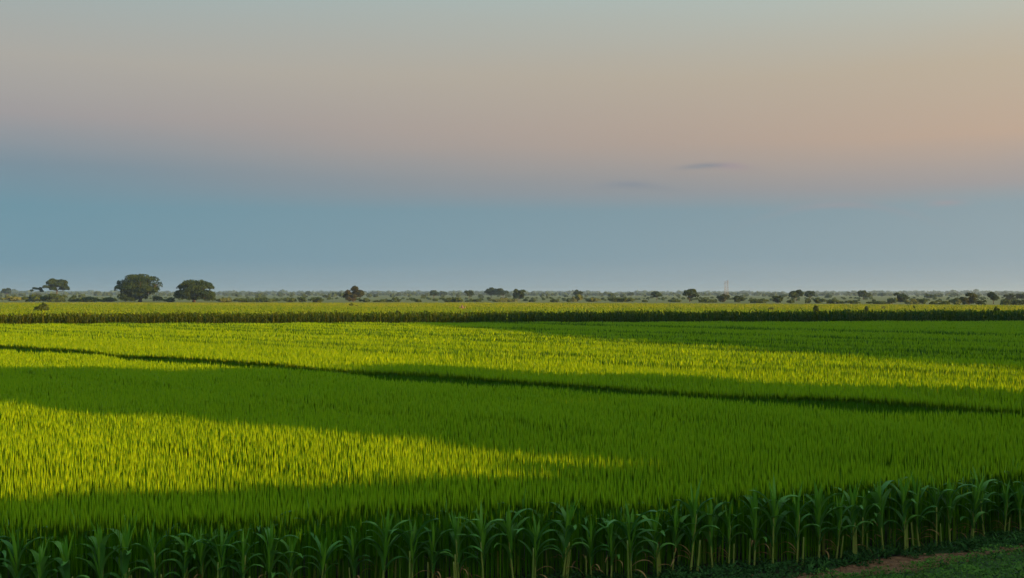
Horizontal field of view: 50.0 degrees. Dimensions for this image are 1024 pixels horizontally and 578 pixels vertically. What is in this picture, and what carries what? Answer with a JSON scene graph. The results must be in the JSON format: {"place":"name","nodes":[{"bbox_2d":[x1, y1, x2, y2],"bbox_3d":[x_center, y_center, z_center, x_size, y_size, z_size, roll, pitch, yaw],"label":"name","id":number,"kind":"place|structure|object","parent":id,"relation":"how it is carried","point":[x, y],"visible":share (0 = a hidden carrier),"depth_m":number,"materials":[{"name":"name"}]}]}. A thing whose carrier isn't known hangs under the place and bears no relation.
{"place":"outdoors","nodes":[
{"label":"outdoors","id":0,"kind":"place"},
{"bbox_2d":[0,294,1023,577],"bbox_3d":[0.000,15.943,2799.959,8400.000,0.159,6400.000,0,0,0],"label":"ground","id":1,"kind":"structure","parent":0,"point":[686,300],"depth_m":618.91,"materials":[{"name":"brown soil"}]},
{"bbox_2d":[1,295,22,300],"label":"bush","id":2,"kind":"object","parent":1,"relation":"on","point":[14,298],"visible":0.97,"depth_m":653.28,"materials":[{"name":"green plant"}]},
{"bbox_2d":[21,294,46,301],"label":"bush","id":3,"kind":"object","parent":1,"relation":"on","point":[32,297],"visible":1,"depth_m":594.60,"materials":[{"name":"green plant"}]},
{"bbox_2d":[33,302,49,310],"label":"field bush","id":4,"kind":"object","parent":1,"relation":"on","point":[43,306],"visible":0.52,"depth_m":207.78,"materials":[{"name":"green plant"}]},
{"bbox_2d":[41,294,67,301],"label":"bush","id":5,"kind":"object","parent":1,"relation":"on","point":[54,298],"visible":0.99,"depth_m":592.27,"materials":[{"name":"green plant"}]},
{"bbox_2d":[42,278,69,293],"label":"umbrella tree","id":6,"kind":"object","parent":1,"relation":"on","point":[54,283],"visible":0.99,"depth_m":796.74,"materials":[{"name":"green plant"}]},
{"bbox_2d":[78,296,102,301],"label":"bush","id":7,"kind":"object","parent":1,"relation":"on","point":[88,299],"visible":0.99,"depth_m":591.69,"materials":[{"name":"green plant"}]},
{"bbox_2d":[114,274,162,301],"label":"broad tree","id":8,"kind":"object","parent":1,"relation":"on","point":[135,287],"visible":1,"depth_m":579.94,"materials":[{"name":"green plant"}]},
{"bbox_2d":[173,279,215,301],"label":"broad tree","id":9,"kind":"object","parent":1,"relation":"on","point":[192,289],"visible":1,"depth_m":560.33,"materials":[{"name":"green plant"}]},
{"bbox_2d":[343,286,364,301],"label":"brownish tree","id":10,"kind":"object","parent":1,"relation":"on","point":[355,293],"visible":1,"depth_m":594.30,"materials":[{"name":"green plant"}]},
{"bbox_2d":[488,298,519,301],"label":"bush","id":11,"kind":"object","parent":1,"relation":"on","point":[504,300],"visible":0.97,"depth_m":592.10,"materials":[{"name":"green plant"}]},
{"bbox_2d":[0,293,1010,297],"bbox_3d":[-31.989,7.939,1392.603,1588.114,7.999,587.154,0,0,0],"label":"woods","id":12,"kind":"object","parent":1,"relation":"on","point":[611,295],"visible":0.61,"depth_m":1336.83,"materials":[{"name":"green plant"}]},
{"bbox_2d":[0,296,1018,300],"bbox_3d":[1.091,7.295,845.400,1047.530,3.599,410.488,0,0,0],"label":"scrub woods","id":13,"kind":"object","parent":1,"relation":"on","point":[602,298],"visible":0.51,"depth_m":801.69,"materials":[{"name":"green plant"}]},
{"bbox_2d":[0,289,1023,295],"bbox_3d":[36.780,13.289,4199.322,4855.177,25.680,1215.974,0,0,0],"label":"woods","id":14,"kind":"object","parent":1,"relation":"on","point":[749,292],"visible":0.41,"depth_m":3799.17,"materials":[{"name":"green plant"}]},
{"bbox_2d":[0,308,1023,325],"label":"maize strip","id":15,"kind":"object","parent":1,"relation":"on","point":[617,316],"visible":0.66,"depth_m":128.44,"materials":[{"name":"green plant"}]},
{"bbox_2d":[0,304,1023,322],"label":"grain crop","id":16,"kind":"object","parent":1,"relation":"on","point":[6,309],"visible":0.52,"depth_m":220.22,"materials":[{"name":"green plant"}]},
{"bbox_2d":[0,302,1023,310],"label":"grain crop","id":17,"kind":"object","parent":1,"relation":"on","point":[1011,307],"visible":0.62,"depth_m":304.52,"materials":[{"name":"green plant"}]},
{"bbox_2d":[513,289,525,298],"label":"round tree","id":18,"kind":"object","parent":1,"relation":"on","point":[518,293],"visible":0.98,"depth_m":737.90,"materials":[{"name":"green plant"}]},
{"bbox_2d":[682,288,698,301],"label":"round tree","id":19,"kind":"object","parent":1,"relation":"on","point":[689,292],"visible":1,"depth_m":598.40,"materials":[{"name":"green plant"}]},
{"bbox_2d":[788,289,803,300],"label":"round tree","id":20,"kind":"object","parent":1,"relation":"on","point":[796,293],"visible":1,"depth_m":648.99,"materials":[{"name":"green plant"}]},
{"bbox_2d":[893,293,908,301],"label":"round tree","id":21,"kind":"object","parent":1,"relation":"on","point":[902,297],"visible":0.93,"depth_m":558.79,"materials":[{"name":"green plant"}]},
{"bbox_2d":[959,292,977,304],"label":"round tree","id":22,"kind":"object","parent":1,"relation":"on","point":[971,299],"visible":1,"depth_m":435.30,"materials":[{"name":"green plant"}]},
{"bbox_2d":[0,0,1023,292],"label":"sky","id":23,"kind":"structure","parent":0,"point":[613,146],"materials":[{"name":"blue"}]},
{"bbox_2d":[8,338,1023,577],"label":"field soil","id":24,"kind":"structure","parent":0,"point":[649,570],"depth_m":18.34,"materials":[{"name":"brown soil"}]},
{"bbox_2d":[0,520,50,577],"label":"corn plant","id":25,"kind":"object","parent":24,"relation":"on","point":[15,551],"visible":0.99,"depth_m":15.29,"materials":[{"name":"green plant"}]},
{"bbox_2d":[0,524,52,577],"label":"corn plant","id":26,"kind":"object","parent":24,"relation":"on","point":[28,546],"visible":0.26,"depth_m":15.72,"materials":[{"name":"green plant"}]},
{"bbox_2d":[20,523,58,576],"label":"corn plant","id":27,"kind":"object","parent":24,"relation":"on","point":[38,544],"visible":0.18,"depth_m":15.70,"materials":[{"name":"green plant"}]},
{"bbox_2d":[19,539,62,577],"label":"corn plant","id":28,"kind":"object","parent":24,"relation":"on","point":[40,558],"visible":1,"depth_m":15.22,"materials":[{"name":"green plant"}]},
{"bbox_2d":[46,529,89,577],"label":"corn plant","id":29,"kind":"object","parent":24,"relation":"on","point":[64,561],"visible":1,"depth_m":15.30,"materials":[{"name":"green plant"}]},
{"bbox_2d":[68,506,93,577],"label":"corn plant","id":30,"kind":"object","parent":24,"relation":"on","point":[85,532],"visible":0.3,"depth_m":15.98,"materials":[{"name":"green plant"}]},
{"bbox_2d":[75,518,128,577],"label":"corn plant","id":31,"kind":"object","parent":24,"relation":"on","point":[98,556],"visible":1,"depth_m":15.50,"materials":[{"name":"green plant"}]},
{"bbox_2d":[104,518,150,577],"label":"corn plant","id":32,"kind":"object","parent":24,"relation":"on","point":[125,553],"visible":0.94,"depth_m":15.58,"materials":[{"name":"green plant"}]},
{"bbox_2d":[115,507,148,577],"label":"corn plant","id":33,"kind":"object","parent":24,"relation":"on","point":[131,529],"visible":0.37,"depth_m":15.99,"materials":[{"name":"green plant"}]},
{"bbox_2d":[129,517,175,577],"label":"corn plant","id":34,"kind":"object","parent":24,"relation":"on","point":[151,549],"visible":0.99,"depth_m":15.79,"materials":[{"name":"green plant"}]},
{"bbox_2d":[145,523,184,577],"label":"corn plant","id":35,"kind":"object","parent":24,"relation":"on","point":[168,543],"visible":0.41,"depth_m":16.20,"materials":[{"name":"green plant"}]},
{"bbox_2d":[163,528,203,577],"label":"corn plant","id":36,"kind":"object","parent":24,"relation":"on","point":[186,558],"visible":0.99,"depth_m":15.96,"materials":[{"name":"green plant"}]},
{"bbox_2d":[166,509,207,577],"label":"corn plant","id":37,"kind":"object","parent":24,"relation":"on","point":[189,566],"visible":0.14,"depth_m":16.50,"materials":[{"name":"green plant"}]},
{"bbox_2d":[173,523,224,577],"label":"corn plant","id":38,"kind":"object","parent":24,"relation":"on","point":[202,552],"visible":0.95,"depth_m":15.97,"materials":[{"name":"green plant"}]},
{"bbox_2d":[191,516,223,577],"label":"corn plant","id":39,"kind":"object","parent":24,"relation":"on","point":[212,568],"visible":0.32,"depth_m":16.30,"materials":[{"name":"green plant"}]},
{"bbox_2d":[192,525,249,577],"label":"corn plant","id":40,"kind":"object","parent":24,"relation":"on","point":[221,556],"visible":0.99,"depth_m":15.90,"materials":[{"name":"green plant"}]},
{"bbox_2d":[217,523,263,577],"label":"corn plant","id":41,"kind":"object","parent":24,"relation":"on","point":[243,569],"visible":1,"depth_m":15.88,"materials":[{"name":"green plant"}]},
{"bbox_2d":[239,510,290,577],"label":"corn plant","id":42,"kind":"object","parent":24,"relation":"on","point":[259,527],"visible":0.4,"depth_m":16.51,"materials":[{"name":"green plant"}]},
{"bbox_2d":[250,520,298,577],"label":"corn plant","id":43,"kind":"object","parent":24,"relation":"on","point":[271,551],"visible":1,"depth_m":15.99,"materials":[{"name":"green plant"}]},
{"bbox_2d":[275,513,288,577],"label":"corn plant","id":44,"kind":"object","parent":24,"relation":"on","point":[282,530],"visible":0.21,"depth_m":16.60,"materials":[{"name":"green plant"}]},
{"bbox_2d":[267,527,308,577],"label":"corn plant","id":45,"kind":"object","parent":24,"relation":"on","point":[292,560],"visible":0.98,"depth_m":16.04,"materials":[{"name":"green plant"}]},
{"bbox_2d":[294,500,331,577],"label":"corn plant","id":46,"kind":"object","parent":24,"relation":"on","point":[314,522],"visible":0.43,"depth_m":16.66,"materials":[{"name":"green plant"}]},
{"bbox_2d":[300,533,345,577],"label":"corn plant","id":47,"kind":"object","parent":24,"relation":"on","point":[324,555],"visible":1,"depth_m":16.14,"materials":[{"name":"green plant"}]},
{"bbox_2d":[320,521,356,577],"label":"corn plant","id":48,"kind":"object","parent":24,"relation":"on","point":[337,561],"visible":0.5,"depth_m":16.84,"materials":[{"name":"green plant"}]},
{"bbox_2d":[336,523,371,577],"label":"corn plant","id":49,"kind":"object","parent":24,"relation":"on","point":[352,545],"visible":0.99,"depth_m":16.49,"materials":[{"name":"green plant"}]},
{"bbox_2d":[358,497,392,577],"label":"corn plant","id":50,"kind":"object","parent":24,"relation":"on","point":[375,558],"visible":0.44,"depth_m":17.05,"materials":[{"name":"green plant"}]},
{"bbox_2d":[361,507,413,577],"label":"corn plant","id":51,"kind":"object","parent":24,"relation":"on","point":[385,537],"visible":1,"depth_m":16.40,"materials":[{"name":"green plant"}]},
{"bbox_2d":[377,507,408,577],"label":"corn plant","id":52,"kind":"object","parent":24,"relation":"on","point":[395,566],"visible":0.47,"depth_m":16.99,"materials":[{"name":"green plant"}]},
{"bbox_2d":[389,513,442,577],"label":"corn plant","id":53,"kind":"object","parent":24,"relation":"on","point":[411,538],"visible":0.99,"depth_m":16.57,"materials":[{"name":"green plant"}]},
{"bbox_2d":[401,492,450,577],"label":"corn plant","id":54,"kind":"object","parent":24,"relation":"on","point":[426,554],"visible":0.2,"depth_m":17.20,"materials":[{"name":"green plant"}]},
{"bbox_2d":[417,511,453,577],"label":"corn plant","id":55,"kind":"object","parent":24,"relation":"on","point":[433,539],"visible":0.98,"depth_m":16.60,"materials":[{"name":"green plant"}]},
{"bbox_2d":[422,498,469,575],"bbox_3d":[-1.029,3.927,17.054,0.769,1.327,0.436,0,0,-8],"label":"corn plant","id":56,"kind":"object","parent":24,"relation":"on","point":[445,558],"visible":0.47,"depth_m":17.03,"materials":[{"name":"green plant"}]},
{"bbox_2d":[436,506,481,577],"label":"corn plant","id":57,"kind":"object","parent":24,"relation":"on","point":[457,529],"visible":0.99,"depth_m":16.57,"materials":[{"name":"green plant"}]},
{"bbox_2d":[461,513,478,577],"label":"corn plant","id":58,"kind":"object","parent":24,"relation":"on","point":[468,552],"visible":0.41,"depth_m":17.02,"materials":[{"name":"green plant"}]},
{"bbox_2d":[454,502,506,577],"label":"corn plant","id":59,"kind":"object","parent":24,"relation":"on","point":[482,531],"visible":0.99,"depth_m":16.68,"materials":[{"name":"green plant"}]},
{"bbox_2d":[471,500,520,577],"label":"corn plant","id":60,"kind":"object","parent":24,"relation":"on","point":[498,515],"visible":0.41,"depth_m":17.31,"materials":[{"name":"green plant"}]},
{"bbox_2d":[483,504,533,577],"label":"corn plant","id":61,"kind":"object","parent":24,"relation":"on","point":[508,528],"visible":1,"depth_m":16.91,"materials":[{"name":"green plant"}]},
{"bbox_2d":[0,348,1023,577],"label":"grain crop","id":62,"kind":"object","parent":24,"relation":"on","point":[84,436],"visible":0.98,"depth_m":21.56,"materials":[{"name":"green plant"}]},
{"bbox_2d":[0,319,1023,425],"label":"grain crop","id":63,"kind":"object","parent":24,"relation":"on","point":[890,366],"visible":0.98,"depth_m":59.31,"materials":[{"name":"green plant"}]},
{"bbox_2d":[498,489,537,574],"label":"corn plant","id":64,"kind":"object","parent":24,"relation":"on","point":[522,515],"visible":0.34,"depth_m":17.52,"materials":[{"name":"green plant"}]},
{"bbox_2d":[513,514,564,577],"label":"corn plant","id":65,"kind":"object","parent":24,"relation":"on","point":[536,535],"visible":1,"depth_m":16.92,"materials":[{"name":"green plant"}]},
{"bbox_2d":[532,502,563,573],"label":"corn plant","id":66,"kind":"object","parent":24,"relation":"on","point":[542,516],"visible":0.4,"depth_m":17.56,"materials":[{"name":"green plant"}]},
{"bbox_2d":[543,497,588,577],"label":"corn plant","id":67,"kind":"object","parent":24,"relation":"on","point":[568,530],"visible":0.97,"depth_m":17.09,"materials":[{"name":"green plant"}]},
{"bbox_2d":[568,504,587,570],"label":"corn plant","id":68,"kind":"object","parent":24,"relation":"on","point":[581,518],"visible":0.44,"depth_m":17.65,"materials":[{"name":"green plant"}]},
{"bbox_2d":[572,512,613,576],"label":"corn plant","id":69,"kind":"object","parent":24,"relation":"on","point":[590,539],"visible":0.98,"depth_m":17.17,"materials":[{"name":"green plant"}]},
{"bbox_2d":[591,508,609,570],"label":"corn plant","id":70,"kind":"object","parent":24,"relation":"on","point":[606,534],"visible":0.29,"depth_m":17.76,"materials":[{"name":"green plant"}]},
{"bbox_2d":[594,503,632,571],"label":"corn plant","id":71,"kind":"object","parent":24,"relation":"on","point":[615,518],"visible":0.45,"depth_m":17.60,"materials":[{"name":"green plant"}]},
{"bbox_2d":[595,509,637,577],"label":"corn plant","id":72,"kind":"object","parent":24,"relation":"on","point":[611,537],"visible":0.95,"depth_m":17.20,"materials":[{"name":"green plant"}]},
{"bbox_2d":[604,501,661,577],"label":"corn plant","id":73,"kind":"object","parent":24,"relation":"on","point":[628,528],"visible":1,"depth_m":17.10,"materials":[{"name":"green plant"}]},
{"bbox_2d":[630,503,674,577],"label":"corn plant","id":74,"kind":"object","parent":24,"relation":"on","point":[655,536],"visible":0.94,"depth_m":17.28,"materials":[{"name":"green plant"}]},
{"bbox_2d":[638,497,681,563],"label":"corn plant","id":75,"kind":"object","parent":24,"relation":"on","point":[660,522],"visible":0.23,"depth_m":17.96,"materials":[{"name":"green plant"}]},
{"bbox_2d":[654,503,696,571],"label":"corn plant","id":76,"kind":"object","parent":24,"relation":"on","point":[675,532],"visible":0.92,"depth_m":17.61,"materials":[{"name":"green plant"}]},
{"bbox_2d":[664,477,719,570],"bbox_3d":[2.880,3.803,17.651,0.895,1.584,0.468,4,-1,4],"label":"corn plant","id":77,"kind":"object","parent":24,"relation":"on","point":[692,507],"visible":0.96,"depth_m":17.62,"materials":[{"name":"green plant"}]},
{"bbox_2d":[698,495,716,563],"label":"corn plant","id":78,"kind":"object","parent":24,"relation":"on","point":[704,554],"visible":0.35,"depth_m":18.25,"materials":[{"name":"green plant"}]},
{"bbox_2d":[696,499,732,567],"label":"corn plant","id":79,"kind":"object","parent":24,"relation":"on","point":[710,520],"visible":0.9,"depth_m":17.81,"materials":[{"name":"green plant"}]},
{"bbox_2d":[710,486,735,562],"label":"corn plant","id":80,"kind":"object","parent":24,"relation":"on","point":[718,510],"visible":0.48,"depth_m":18.27,"materials":[{"name":"green plant"}]},
{"bbox_2d":[714,498,747,567],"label":"corn plant","id":81,"kind":"object","parent":24,"relation":"on","point":[727,521],"visible":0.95,"depth_m":18.00,"materials":[{"name":"green plant"}]},
{"bbox_2d":[717,500,750,558],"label":"corn plant","id":82,"kind":"object","parent":24,"relation":"on","point":[736,529],"visible":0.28,"depth_m":18.59,"materials":[{"name":"green plant"}]},
{"bbox_2d":[738,487,786,565],"bbox_3d":[3.990,3.893,17.956,0.903,1.407,0.491,0,0,37],"label":"corn plant","id":83,"kind":"object","parent":24,"relation":"on","point":[755,520],"visible":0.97,"depth_m":18.00,"materials":[{"name":"green plant"}]},
{"bbox_2d":[520,527,1023,577],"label":"ground cover","id":84,"kind":"object","parent":24,"relation":"on","point":[969,567],"visible":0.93,"depth_m":17.76,"materials":[{"name":"green plant"}]},
{"bbox_2d":[746,474,800,563],"bbox_3d":[4.290,3.825,18.009,0.877,1.545,0.504,0,0,-3],"label":"corn plant","id":85,"kind":"object","parent":24,"relation":"on","point":[775,522],"visible":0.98,"depth_m":17.98,"materials":[{"name":"green plant"}]},
{"bbox_2d":[771,481,819,565],"bbox_3d":[4.666,3.885,18.082,0.791,1.420,0.414,1,-1,7],"label":"corn plant","id":86,"kind":"object","parent":24,"relation":"on","point":[795,509],"visible":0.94,"depth_m":18.06,"materials":[{"name":"green plant"}]},
{"bbox_2d":[612,526,1023,577],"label":"weeds","id":87,"kind":"object","parent":24,"relation":"on","point":[853,556],"visible":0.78,"depth_m":18.20,"materials":[{"name":"green plant"}]},
{"bbox_2d":[807,492,835,555],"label":"corn plant","id":88,"kind":"object","parent":24,"relation":"on","point":[823,545],"visible":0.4,"depth_m":18.82,"materials":[{"name":"green plant"}]},
{"bbox_2d":[800,480,846,558],"bbox_3d":[5.125,3.877,18.331,0.927,1.442,0.486,0,0,26],"label":"corn plant","id":89,"kind":"object","parent":24,"relation":"on","point":[818,518],"visible":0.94,"depth_m":18.37,"materials":[{"name":"green plant"}]},
{"bbox_2d":[820,490,857,560],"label":"corn plant","id":90,"kind":"object","parent":24,"relation":"on","point":[839,513],"visible":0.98,"depth_m":18.44,"materials":[{"name":"green plant"}]},
{"bbox_2d":[831,478,874,555],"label":"corn plant","id":91,"kind":"object","parent":24,"relation":"on","point":[855,509],"visible":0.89,"depth_m":18.56,"materials":[{"name":"green plant"}]},
{"bbox_2d":[843,490,880,549],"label":"corn plant","id":92,"kind":"object","parent":24,"relation":"on","point":[863,515],"visible":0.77,"depth_m":18.88,"materials":[{"name":"green plant"}]},
{"bbox_2d":[857,477,893,551],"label":"corn plant","id":93,"kind":"object","parent":24,"relation":"on","point":[878,497],"visible":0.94,"depth_m":18.94,"materials":[{"name":"green plant"}]},
{"bbox_2d":[882,477,916,546],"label":"corn plant","id":94,"kind":"object","parent":24,"relation":"on","point":[898,496],"visible":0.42,"depth_m":19.40,"materials":[{"name":"green plant"}]},
{"bbox_2d":[878,471,925,552],"bbox_3d":[6.706,3.862,19.030,0.793,1.468,0.463,0,0,38],"label":"corn plant","id":95,"kind":"object","parent":24,"relation":"on","point":[902,493],"visible":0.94,"depth_m":18.98,"materials":[{"name":"green plant"}]},
{"bbox_2d":[893,470,940,550],"bbox_3d":[7.100,3.865,19.160,0.837,1.447,0.438,-3,-2,1],"label":"corn plant","id":96,"kind":"object","parent":24,"relation":"on","point":[916,498],"visible":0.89,"depth_m":19.14,"materials":[{"name":"green plant"}]},
{"bbox_2d":[919,477,959,544],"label":"corn plant","id":97,"kind":"object","parent":24,"relation":"on","point":[936,516],"visible":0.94,"depth_m":19.32,"materials":[{"name":"green plant"}]},
{"bbox_2d":[928,479,977,541],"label":"corn plant","id":98,"kind":"object","parent":24,"relation":"on","point":[947,499],"visible":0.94,"depth_m":19.38,"materials":[{"name":"green plant"}]},
{"bbox_2d":[939,483,979,540],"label":"corn plant","id":99,"kind":"object","parent":24,"relation":"on","point":[964,490],"visible":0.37,"depth_m":19.86,"materials":[{"name":"green plant"}]},
{"bbox_2d":[952,464,988,536],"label":"corn plant","id":100,"kind":"object","parent":24,"relation":"on","point":[972,480],"visible":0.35,"depth_m":20.19,"materials":[{"name":"green plant"}]},
{"bbox_2d":[952,474,994,538],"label":"corn plant","id":101,"kind":"object","parent":24,"relation":"on","point":[975,506],"visible":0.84,"depth_m":19.54,"materials":[{"name":"green plant"}]},
{"bbox_2d":[955,467,999,540],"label":"corn plant","id":102,"kind":"object","parent":24,"relation":"on","point":[982,495],"visible":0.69,"depth_m":19.98,"materials":[{"name":"green plant"}]},
{"bbox_2d":[989,468,1002,521],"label":"corn plant","id":103,"kind":"object","parent":24,"relation":"on","point":[997,495],"visible":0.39,"depth_m":20.68,"materials":[{"name":"green plant"}]},
{"bbox_2d":[987,480,1022,536],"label":"corn plant","id":104,"kind":"object","parent":24,"relation":"on","point":[1004,496],"visible":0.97,"depth_m":20.18,"materials":[{"name":"green plant"}]},
{"bbox_2d":[998,481,1023,536],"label":"corn plant","id":105,"kind":"object","parent":24,"relation":"on","point":[1019,498],"visible":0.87,"depth_m":20.27,"materials":[{"name":"green plant"}]},
{"bbox_2d":[795,547,1021,577],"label":"dirt path","id":106,"kind":"structure","parent":0,"point":[894,560],"depth_m":18.18,"materials":[{"name":"brown soil"}]},
{"bbox_2d":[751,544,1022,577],"bbox_3d":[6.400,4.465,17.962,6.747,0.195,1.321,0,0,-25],"label":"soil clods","id":107,"kind":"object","parent":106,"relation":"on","point":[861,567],"visible":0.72,"depth_m":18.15,"materials":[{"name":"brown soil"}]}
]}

